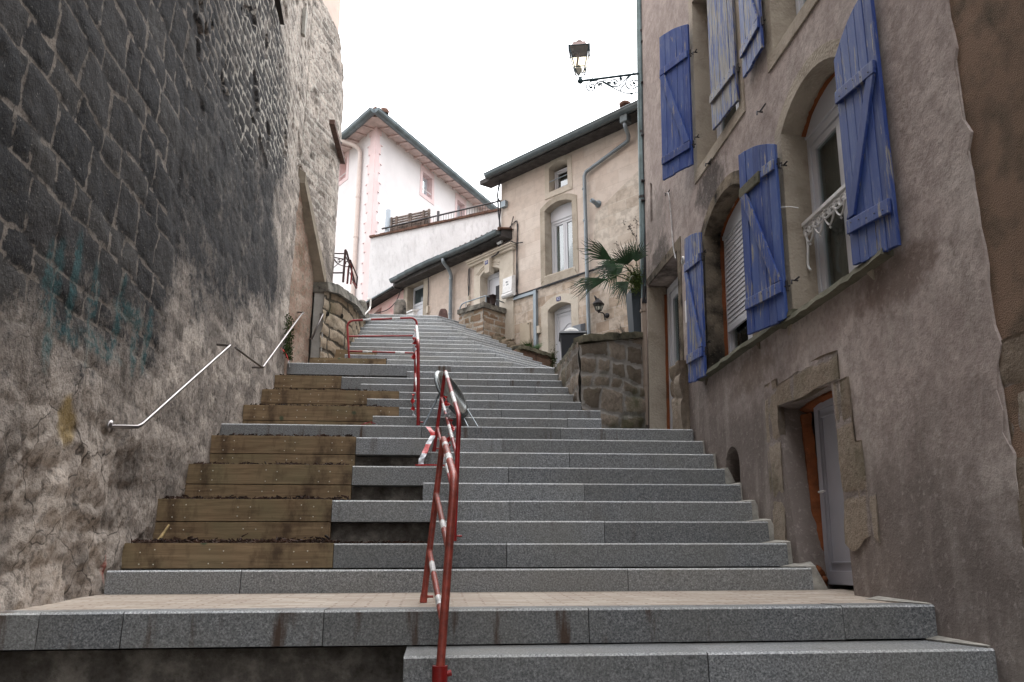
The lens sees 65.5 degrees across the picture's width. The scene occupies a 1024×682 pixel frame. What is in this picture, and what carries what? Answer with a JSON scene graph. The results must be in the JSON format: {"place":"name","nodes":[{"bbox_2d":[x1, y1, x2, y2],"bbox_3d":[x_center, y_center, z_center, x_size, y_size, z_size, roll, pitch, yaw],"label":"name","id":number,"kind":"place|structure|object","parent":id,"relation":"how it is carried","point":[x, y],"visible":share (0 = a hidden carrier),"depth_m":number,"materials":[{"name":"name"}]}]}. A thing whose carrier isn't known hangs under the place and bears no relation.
{"place":"outdoors","nodes":[
{"label":"outdoors","id":0,"kind":"place"},
{"bbox_2d":[308,296,313,362],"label":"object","id":1,"kind":"structure","parent":0,"point":[311,321],"depth_m":11.71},
{"bbox_2d":[17,589,892,609],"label":"landing paving","id":2,"kind":"structure","parent":0,"point":[314,600],"depth_m":4.44,"materials":[{"name":"stone"}]},
{"bbox_2d":[420,436,457,665],"bbox_3d":[-0.357,0.949,3.796,0.129,1.188,1.354,2,-16,-7],"label":"crowd barrier","id":3,"kind":"object","parent":2,"relation":"on","point":[442,599],"visible":0.98,"depth_m":3.36,"materials":[{"name":"red metal"}]},
{"bbox_2d":[432,665,451,681],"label":"tube clamp","id":4,"kind":"object","parent":3,"relation":"attached to","point":[441,673],"visible":0.94,"depth_m":3.01,"materials":[{"name":"red metal"}]},
{"bbox_2d":[339,0,636,207],"label":"sky","id":5,"kind":"structure","parent":0,"point":[482,85],"materials":[{"name":"white"}]},
{"bbox_2d":[0,314,998,681],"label":"stone staircase","id":6,"kind":"structure","parent":0,"point":[560,490],"depth_m":5.03,"materials":[{"name":"stone"}]},
{"bbox_2d":[121,543,333,568],"bbox_3d":[-1.877,1.446,5.350,1.356,0.164,0.265,1,-16,-5],"label":"timber planter","id":7,"kind":"object","parent":6,"relation":"on","point":[217,555],"visible":0.99,"depth_m":5.23,"materials":[{"name":"brown wood"}]},
{"bbox_2d":[153,499,332,541],"bbox_3d":[-1.981,1.365,5.979,1.259,0.326,0.315,1,-16,-5],"label":"timber planter","id":8,"kind":"object","parent":6,"relation":"on","point":[234,519],"visible":0.98,"depth_m":5.84,"materials":[{"name":"brown wood"}]},
{"bbox_2d":[184,464,352,499],"bbox_3d":[-2.003,1.213,6.652,1.330,0.326,0.295,1,-16,-5],"label":"timber planter","id":9,"kind":"object","parent":6,"relation":"on","point":[294,481],"visible":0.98,"depth_m":6.52,"materials":[{"name":"brown wood"}]},
{"bbox_2d":[131,357,427,542],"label":"bark mulch","id":10,"kind":"object","parent":6,"relation":"on","point":[191,539],"visible":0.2,"depth_m":5.88,"materials":[{"name":"brown wood"}]},
{"bbox_2d":[158,524,169,538],"bbox_3d":[-2.434,1.340,5.565,0.029,0.120,0.084,-11,-19,33],"label":"wood offcut","id":11,"kind":"object","parent":10,"relation":"on","point":[164,532],"visible":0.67,"depth_m":5.56,"materials":[{"name":"beige wood"}]},
{"bbox_2d":[210,435,355,465],"bbox_3d":[-2.080,1.056,7.311,1.289,0.326,0.293,1,-16,-5],"label":"timber planter","id":12,"kind":"object","parent":6,"relation":"on","point":[232,449],"visible":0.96,"depth_m":7.18,"materials":[{"name":"brown wood"}]},
{"bbox_2d":[274,375,341,389],"bbox_3d":[-2.556,0.631,10.044,0.817,0.326,0.326,1,-16,-5],"label":"timber planter","id":13,"kind":"object","parent":6,"relation":"on","point":[300,382],"visible":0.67,"depth_m":9.91,"materials":[{"name":"brown wood"}]},
{"bbox_2d":[242,405,398,424],"bbox_3d":[-2.024,0.889,8.538,1.616,0.326,0.353,1,-16,-5],"label":"timber planter","id":14,"kind":"object","parent":6,"relation":"on","point":[314,415],"visible":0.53,"depth_m":8.38,"materials":[{"name":"brown wood"}]},
{"bbox_2d":[261,389,398,405],"bbox_3d":[-2.115,0.770,9.330,1.573,0.326,0.337,1,-16,-5],"label":"timber planter","id":15,"kind":"object","parent":6,"relation":"on","point":[310,397],"visible":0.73,"depth_m":9.18,"materials":[{"name":"brown wood"}]},
{"bbox_2d":[313,282,369,357],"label":"curved terrace wall","id":16,"kind":"structure","parent":6,"relation":"on","point":[342,307],"depth_m":11.98,"materials":[{"name":"stone"}]},
{"bbox_2d":[333,249,357,288],"bbox_3d":[-2.815,-1.036,13.664,0.332,1.011,2.676,1,-16,-5],"label":"terrace railing","id":17,"kind":"object","parent":16,"relation":"on","point":[345,253],"visible":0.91,"depth_m":12.47,"materials":[{"name":"metal"}]},
{"bbox_2d":[346,263,356,287],"bbox_3d":[-2.837,-0.991,14.195,0.067,0.440,1.419,1,-16,-5],"label":"gate bar","id":18,"kind":"object","parent":17,"relation":"attached to","point":[350,276],"visible":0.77,"depth_m":13.80,"materials":[{"name":"red paint"}]},
{"bbox_2d":[359,300,367,310],"bbox_3d":[-2.906,-0.570,15.433,0.205,0.420,0.498,1,-16,-5],"label":"coping boulder","id":19,"kind":"object","parent":16,"relation":"on","point":[363,304],"visible":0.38,"depth_m":15.26,"materials":[{"name":"grey stone"}]},
{"bbox_2d":[365,298,370,314],"bbox_3d":[-2.677,-0.633,14.576,0.111,0.783,1.350,1,-16,-5],"label":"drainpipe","id":20,"kind":"object","parent":16,"relation":"on","point":[367,311],"visible":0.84,"depth_m":14.97,"materials":[{"name":"metal"}]},
{"bbox_2d":[309,357,385,363],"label":"timber planter","id":21,"kind":"object","parent":6,"relation":"on","point":[347,360],"visible":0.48,"depth_m":11.06,"materials":[{"name":"brown wood"}]},
{"bbox_2d":[334,349,376,357],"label":"timber planter","id":22,"kind":"object","parent":6,"relation":"on","point":[340,353],"visible":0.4,"depth_m":11.89,"materials":[{"name":"brown wood"}]},
{"bbox_2d":[346,317,417,357],"bbox_3d":[-1.872,-0.011,11.607,1.085,0.768,0.092,3,-16,-13],"label":"crowd barrier","id":23,"kind":"object","parent":6,"relation":"on","point":[371,319],"visible":0.67,"depth_m":11.60,"materials":[{"name":"red metal"}]},
{"bbox_2d":[413,324,422,425],"bbox_3d":[-1.034,0.313,8.742,0.089,1.545,1.816,2,-16,-8],"label":"crowd barrier","id":24,"kind":"object","parent":6,"relation":"on","point":[416,388],"visible":0.96,"depth_m":7.86,"materials":[{"name":"red metal"}]},
{"bbox_2d":[411,394,414,415],"bbox_3d":[-0.950,0.615,7.667,0.053,0.213,0.040,1,-16,-5],"label":"barrier tape","id":25,"kind":"object","parent":24,"relation":"hanging from","point":[412,402],"visible":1,"depth_m":7.67,"materials":[{"name":"red plastic"}]},
{"bbox_2d":[411,329,416,359],"bbox_3d":[-1.121,0.034,9.161,0.066,0.409,0.252,1,-16,-5],"label":"barrier tape","id":26,"kind":"object","parent":24,"relation":"attached to","point":[414,348],"visible":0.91,"depth_m":9.05,"materials":[{"name":"plastic"}]},
{"bbox_2d":[415,464,444,465],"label":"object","id":27,"kind":"object","parent":6,"relation":"on","point":[426,465],"visible":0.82,"depth_m":6.67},
{"bbox_2d":[432,370,461,540],"bbox_3d":[-0.494,0.780,6.159,0.112,1.546,1.934,2,-16,-9],"label":"crowd barrier","id":28,"kind":"object","parent":6,"relation":"on","point":[456,447],"visible":0.81,"depth_m":5.75,"materials":[{"name":"red metal"}]},
{"bbox_2d":[418,427,434,463],"bbox_3d":[-0.736,0.911,6.964,0.105,0.396,0.438,-1,-16,1],"label":"barrier tape","id":29,"kind":"object","parent":28,"relation":"attached to","point":[427,446],"visible":1,"depth_m":6.93,"materials":[{"name":"plastic"}]},
{"bbox_2d":[443,433,450,464],"bbox_3d":[-0.467,0.782,5.783,0.054,0.253,0.251,-3,-16,10],"label":"barrier tape","id":30,"kind":"object","parent":28,"relation":"attached to","point":[444,459],"visible":0.3,"depth_m":5.77,"materials":[{"name":"white plastic"}]},
{"bbox_2d":[444,396,454,435],"bbox_3d":[-0.500,0.586,6.269,0.077,0.348,0.193,9,-18,-30],"label":"barrier tape","id":31,"kind":"object","parent":28,"relation":"attached to","point":[447,405],"visible":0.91,"depth_m":6.26,"materials":[{"name":"plastic"}]},
{"bbox_2d":[423,370,478,426],"bbox_3d":[-0.652,0.581,7.964,0.529,0.612,0.442,6,-17,-20],"label":"round sign","id":32,"kind":"object","parent":6,"relation":"on","point":[460,398],"visible":0.75,"depth_m":7.93,"materials":[{"name":"metal"}]},
{"bbox_2d":[457,301,506,338],"bbox_3d":[-0.387,0.398,16.056,0.890,1.980,1.544,-11,-19,34],"label":"stone stoop","id":33,"kind":"object","parent":6,"relation":"on","point":[485,318],"visible":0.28,"depth_m":15.69,"materials":[{"name":"stone"}]},
{"bbox_2d":[459,295,503,308],"bbox_3d":[-0.474,-0.685,15.963,1.155,0.283,0.650,1,-16,-5],"label":"stoop handrail","id":34,"kind":"object","parent":33,"relation":"on","point":[485,296],"visible":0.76,"depth_m":15.94,"materials":[{"name":"metal"}]},
{"bbox_2d":[487,294,496,304],"bbox_3d":[-0.419,-0.799,15.775,0.220,0.200,0.110,-15,-21,42],"label":"flower pot","id":35,"kind":"object","parent":33,"relation":"on","point":[491,298],"visible":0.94,"depth_m":15.72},
{"bbox_2d":[491,333,516,347],"bbox_3d":[-0.343,-0.042,15.567,0.306,1.195,2.125,7,-17,-25],"label":"rubble edging","id":36,"kind":"object","parent":6,"relation":"on","point":[509,343],"visible":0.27,"depth_m":14.99,"materials":[{"name":"brown stone"}]},
{"bbox_2d":[554,331,646,428],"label":"retaining wall","id":37,"kind":"structure","parent":6,"relation":"on","point":[603,373],"depth_m":9.55,"materials":[{"name":"stone"}]},
{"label":"plaza","id":38,"kind":"structure","parent":0,"visible":0},
{"bbox_2d":[366,286,403,313],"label":"pink annexe","id":39,"kind":"structure","parent":38,"relation":"on","point":[386,299],"depth_m":19.58,"materials":[{"name":"paint"}]},
{"bbox_2d":[393,299,406,314],"bbox_3d":[-2.368,-0.326,16.774,0.279,1.178,0.205,1,-16,-5],"label":"stone bollard","id":40,"kind":"object","parent":38,"relation":"on","point":[400,308],"visible":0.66,"depth_m":16.79,"materials":[{"name":"grey stone"}]},
{"bbox_2d":[406,309,418,314],"bbox_3d":[-2.317,-0.214,17.946,0.180,1.000,0.460,13,-21,-40],"label":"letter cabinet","id":41,"kind":"object","parent":38,"relation":"on","point":[412,312],"visible":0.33,"depth_m":17.92,"materials":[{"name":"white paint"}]},
{"bbox_2d":[333,106,496,300],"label":"pink white house","id":42,"kind":"structure","parent":38,"relation":"on","point":[391,164],"depth_m":22.69,"materials":[{"name":"paint"}]},
{"bbox_2d":[422,177,426,195],"bbox_3d":[-2.776,-4.719,24.422,0.060,0.700,0.530,-8,-18,25],"label":"window","id":43,"kind":"structure","parent":42,"relation":"in","point":[425,181],"depth_m":24.60,"materials":[{"name":"white plastic"}]},
{"bbox_2d":[367,200,500,299],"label":"white roughcast wall","id":44,"kind":"structure","parent":38,"relation":"on","point":[393,253],"depth_m":20.33,"materials":[{"name":"paint"}]},
{"bbox_2d":[385,209,390,231],"bbox_3d":[-3.302,-3.079,21.124,0.144,0.853,0.140,1,-16,-5],"label":"vent pipe","id":45,"kind":"object","parent":44,"relation":"on","point":[387,218],"visible":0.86,"depth_m":21.11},
{"bbox_2d":[390,209,430,230],"bbox_3d":[-2.665,-3.094,20.838,1.210,0.520,0.070,-8,-17,25],"label":"pallet screen","id":46,"kind":"object","parent":44,"relation":"on","point":[395,220],"visible":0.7,"depth_m":20.85,"materials":[{"name":"brown wood"}]},
{"bbox_2d":[438,309,447,317],"bbox_3d":[-1.434,-0.246,16.529,0.214,0.884,0.186,1,-16,-5],"label":"stone bollard","id":47,"kind":"object","parent":38,"relation":"on","point":[443,313],"visible":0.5,"depth_m":16.54,"materials":[{"name":"stone"}]},
{"bbox_2d":[374,216,522,339],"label":"beige house","id":48,"kind":"structure","parent":38,"relation":"on","point":[451,281],"depth_m":17.17,"materials":[{"name":"paint"}]},
{"bbox_2d":[413,285,422,314],"bbox_3d":[-2.128,-0.340,18.641,0.063,2.026,0.680,13,-21,-40],"label":"door","id":49,"kind":"structure","parent":48,"relation":"in","point":[418,291],"depth_m":18.92,"materials":[{"name":"white plastic"}]},
{"bbox_2d":[487,272,498,306],"bbox_3d":[-0.291,-0.641,16.554,0.068,1.650,0.643,13,-21,-40],"label":"door","id":50,"kind":"structure","parent":48,"relation":"in","point":[493,280],"depth_m":16.78,"materials":[{"name":"white plastic"}]},
{"bbox_2d":[480,100,639,367],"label":"beige stone house","id":51,"kind":"structure","parent":38,"relation":"on","point":[563,196],"depth_m":15.17,"materials":[{"name":"paint"}]},
{"bbox_2d":[554,167,567,189],"bbox_3d":[1.067,-3.193,15.854,0.445,0.470,0.149,-15,-21,42],"label":"window","id":52,"kind":"structure","parent":51,"relation":"in","point":[563,180],"depth_m":15.93,"materials":[{"name":"white plastic"}]},
{"bbox_2d":[551,202,572,273],"bbox_3d":[1.077,-1.974,15.549,0.680,1.460,0.164,-15,-21,42],"label":"window","id":53,"kind":"structure","parent":51,"relation":"in","point":[561,217],"depth_m":15.62,"materials":[{"name":"white plastic"}]},
{"bbox_2d":[555,305,571,365],"bbox_3d":[1.033,0.352,14.865,0.580,2.170,0.055,-15,-21,42],"label":"door","id":54,"kind":"structure","parent":51,"relation":"in","point":[563,314],"depth_m":15.11,"materials":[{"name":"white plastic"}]},
{"bbox_2d":[593,295,608,319],"bbox_3d":[1.533,-0.604,14.164,0.300,0.477,0.264,-15,-21,42],"label":"wall lantern","id":55,"kind":"object","parent":51,"relation":"attached to","point":[597,302],"depth_m":14.11,"materials":[{"name":"metal"}]},
{"label":"ground","id":56,"kind":"structure","parent":0,"visible":0},
{"bbox_2d":[0,0,344,650],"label":"stone building","id":57,"kind":"structure","parent":56,"relation":"on","point":[169,179],"depth_m":5.35,"materials":[{"name":"stone"}]},
{"bbox_2d":[107,343,230,432],"bbox_3d":[-2.496,0.289,6.035,0.149,1.157,2.151,1,-16,-5],"label":"handrail","id":58,"kind":"object","parent":57,"relation":"attached to","point":[111,425],"visible":1,"depth_m":5.46,"materials":[{"name":"silver metal"}]},
{"bbox_2d":[234,311,303,368],"bbox_3d":[-2.775,-0.169,9.206,0.152,1.488,3.505,1,-16,-5],"label":"handrail","id":59,"kind":"object","parent":57,"relation":"attached to","point":[259,366],"visible":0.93,"depth_m":8.78,"materials":[{"name":"silver metal"}]},
{"bbox_2d":[282,313,294,361],"bbox_3d":[-2.921,-0.054,10.431,0.077,0.569,0.526,1,-16,-5],"label":"climbing plant","id":60,"kind":"object","parent":57,"relation":"attached to","point":[288,349],"depth_m":10.38,"materials":[{"name":"green plant"}]},
{"bbox_2d":[309,313,323,339],"bbox_3d":[-2.883,-0.175,11.598,0.165,0.486,0.597,7,-17,-23],"label":"handrail","id":61,"kind":"object","parent":57,"relation":"attached to","point":[318,323],"visible":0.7,"depth_m":11.35,"materials":[{"name":"silver metal"}]},
{"bbox_2d":[641,0,1023,681],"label":"blue shutter house","id":62,"kind":"structure","parent":56,"relation":"on","point":[847,422],"depth_m":4.93,"materials":[{"name":"paint"}]},
{"bbox_2d":[636,0,647,424],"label":"corner drainpipe","id":63,"kind":"object","parent":62,"relation":"attached to","point":[642,237],"visible":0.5,"depth_m":10.57,"materials":[{"name":"metal"}]},
{"bbox_2d":[568,39,638,94],"bbox_3d":[1.266,-3.805,10.976,0.972,0.818,0.313,-1,-16,4],"label":"wall street lamp","id":64,"kind":"object","parent":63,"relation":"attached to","point":[579,48],"visible":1,"depth_m":10.98,"materials":[{"name":"black metal"}]},
{"bbox_2d":[614,218,640,272],"bbox_3d":[1.502,-1.250,10.303,0.406,0.810,0.121,6,-17,-21],"label":"climbing stem","id":65,"kind":"object","parent":63,"relation":"attached to","point":[629,226],"visible":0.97,"depth_m":10.37,"materials":[{"name":"plant"}]},
{"bbox_2d":[667,277,678,428],"bbox_3d":[2.015,0.172,9.180,0.152,2.055,1.214,1,-16,-5],"label":"door","id":66,"kind":"structure","parent":62,"relation":"in","point":[672,291],"depth_m":9.73,"materials":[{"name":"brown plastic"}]},
{"bbox_2d":[659,24,695,180],"bbox_3d":[1.789,-2.662,8.693,0.105,1.815,0.500,10,-19,-31],"label":"blue shutter","id":67,"kind":"object","parent":62,"relation":"attached to","point":[678,144],"visible":1,"depth_m":8.66,"materials":[{"name":"paint"}]},
{"bbox_2d":[684,232,707,382],"bbox_3d":[1.798,-0.362,7.829,0.102,1.531,0.375,4,-16,-14],"label":"blue shutter","id":68,"kind":"object","parent":62,"relation":"attached to","point":[696,361],"visible":1,"depth_m":7.80,"materials":[{"name":"paint"}]},
{"bbox_2d":[707,0,739,130],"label":"blue shutter","id":69,"kind":"object","parent":62,"relation":"attached to","point":[724,99],"visible":1,"depth_m":7.48,"materials":[{"name":"paint"}]},
{"bbox_2d":[717,102,738,138],"bbox_3d":[2.255,-2.930,8.007,0.130,2.001,1.130,1,-16,-5],"label":"window","id":70,"kind":"structure","parent":62,"relation":"in","point":[720,128],"depth_m":8.30,"materials":[{"name":"white plastic"}]},
{"bbox_2d":[722,200,752,352],"bbox_3d":[2.166,-0.623,7.256,0.114,1.552,1.106,1,-16,-5],"label":"window","id":71,"kind":"structure","parent":62,"relation":"in","point":[735,218],"depth_m":7.59,"materials":[{"name":"white plastic"}]},
{"bbox_2d":[739,0,765,77],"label":"blue shutter","id":72,"kind":"object","parent":62,"relation":"attached to","point":[752,19],"visible":1,"depth_m":6.78,"materials":[{"name":"paint"}]},
{"bbox_2d":[738,144,790,334],"bbox_3d":[1.934,-0.853,6.157,0.102,1.559,0.509,5,-17,-19],"label":"blue shutter","id":73,"kind":"object","parent":62,"relation":"attached to","point":[767,286],"visible":1,"depth_m":6.12,"materials":[{"name":"paint"}]},
{"bbox_2d":[795,0,805,14],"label":"window","id":74,"kind":"structure","parent":62,"relation":"in","point":[799,3],"depth_m":6.49,"materials":[{"name":"white plastic"}]},
{"bbox_2d":[801,183,846,270],"bbox_3d":[2.229,-0.818,5.472,0.040,0.395,0.977,1,-16,-5],"label":"window guard","id":75,"kind":"object","parent":62,"relation":"attached to","point":[828,205],"visible":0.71,"depth_m":5.65,"materials":[{"name":"white paint"}]},
{"bbox_2d":[804,76,859,292],"bbox_3d":[2.381,-1.116,5.569,0.197,1.662,1.026,1,-16,-5],"label":"window","id":76,"kind":"structure","parent":62,"relation":"in","point":[823,131],"depth_m":5.88,"materials":[{"name":"white plastic"}]},
{"bbox_2d":[813,398,852,585],"bbox_3d":[2.229,0.962,5.294,0.110,1.276,0.730,1,-16,-5],"label":"door","id":77,"kind":"structure","parent":62,"relation":"in","point":[836,553],"depth_m":5.50,"materials":[{"name":"white paint"}]},
{"bbox_2d":[834,0,900,265],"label":"blue shutter","id":78,"kind":"object","parent":62,"relation":"attached to","point":[872,225],"visible":0.98,"depth_m":4.78,"materials":[{"name":"paint"}]},
{"bbox_2d":[949,0,1023,542],"bbox_3d":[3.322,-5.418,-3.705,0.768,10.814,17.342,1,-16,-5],"label":"brown house","id":79,"kind":"structure","parent":56,"relation":"on","point":[990,41],"depth_m":3.68,"materials":[{"name":"stone"}]},
{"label":"upper landing","id":80,"kind":"structure","parent":0,"visible":0},
{"bbox_2d":[510,344,554,367],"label":"grass wall","id":81,"kind":"structure","parent":80,"relation":"on","point":[541,356],"depth_m":14.45,"materials":[{"name":"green stone"}]},
{"bbox_2d":[521,339,542,349],"bbox_3d":[0.357,0.105,14.669,0.523,0.213,0.559,1,-16,-5],"label":"grass tuft","id":82,"kind":"object","parent":81,"relation":"on","point":[536,346],"visible":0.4,"depth_m":14.58,"materials":[{"name":"green plant"}]},
{"bbox_2d":[549,344,557,366],"bbox_3d":[0.753,0.294,14.743,0.225,0.596,0.347,1,-16,-5],"label":"moss clump","id":83,"kind":"object","parent":81,"relation":"on","point":[553,355],"visible":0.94,"depth_m":14.73,"materials":[{"name":"green plant"}]},
{"bbox_2d":[559,331,586,357],"bbox_3d":[0.938,0.288,12.175,0.425,0.837,0.538,-1,-16,3],"label":"wheelie bin","id":84,"kind":"object","parent":80,"relation":"on","point":[566,339],"visible":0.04,"depth_m":12.03,"materials":[{"name":"plastic"}]},
{"bbox_2d":[565,328,578,330],"bbox_3d":[0.913,-0.158,12.246,0.260,0.088,0.260,1,-16,-5],"label":"white bag","id":85,"kind":"object","parent":84,"relation":"on","point":[571,329],"visible":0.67,"depth_m":12.15,"materials":[{"name":"plastic"}]},
{"bbox_2d":[626,288,641,349],"bbox_3d":[1.692,-0.230,10.455,0.300,0.874,0.310,1,-16,-5],"label":"tall planter","id":86,"kind":"object","parent":80,"relation":"on","point":[633,302],"visible":0.2,"depth_m":10.38,"materials":[{"name":"stone"}]},
{"bbox_2d":[567,239,648,308],"bbox_3d":[1.195,-0.818,9.905,0.683,1.128,1.706,-15,-22,43],"label":"fan palm","id":87,"kind":"object","parent":86,"relation":"in","point":[612,268],"visible":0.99,"depth_m":9.86,"materials":[{"name":"green plant"}]},
{"bbox_2d":[623,265,644,295],"bbox_3d":[1.629,-0.796,10.341,0.485,0.576,0.437,1,-16,-5],"label":"groundcover plant","id":88,"kind":"object","parent":86,"relation":"in","point":[639,282],"visible":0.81,"depth_m":10.29,"materials":[{"name":"green plant"}]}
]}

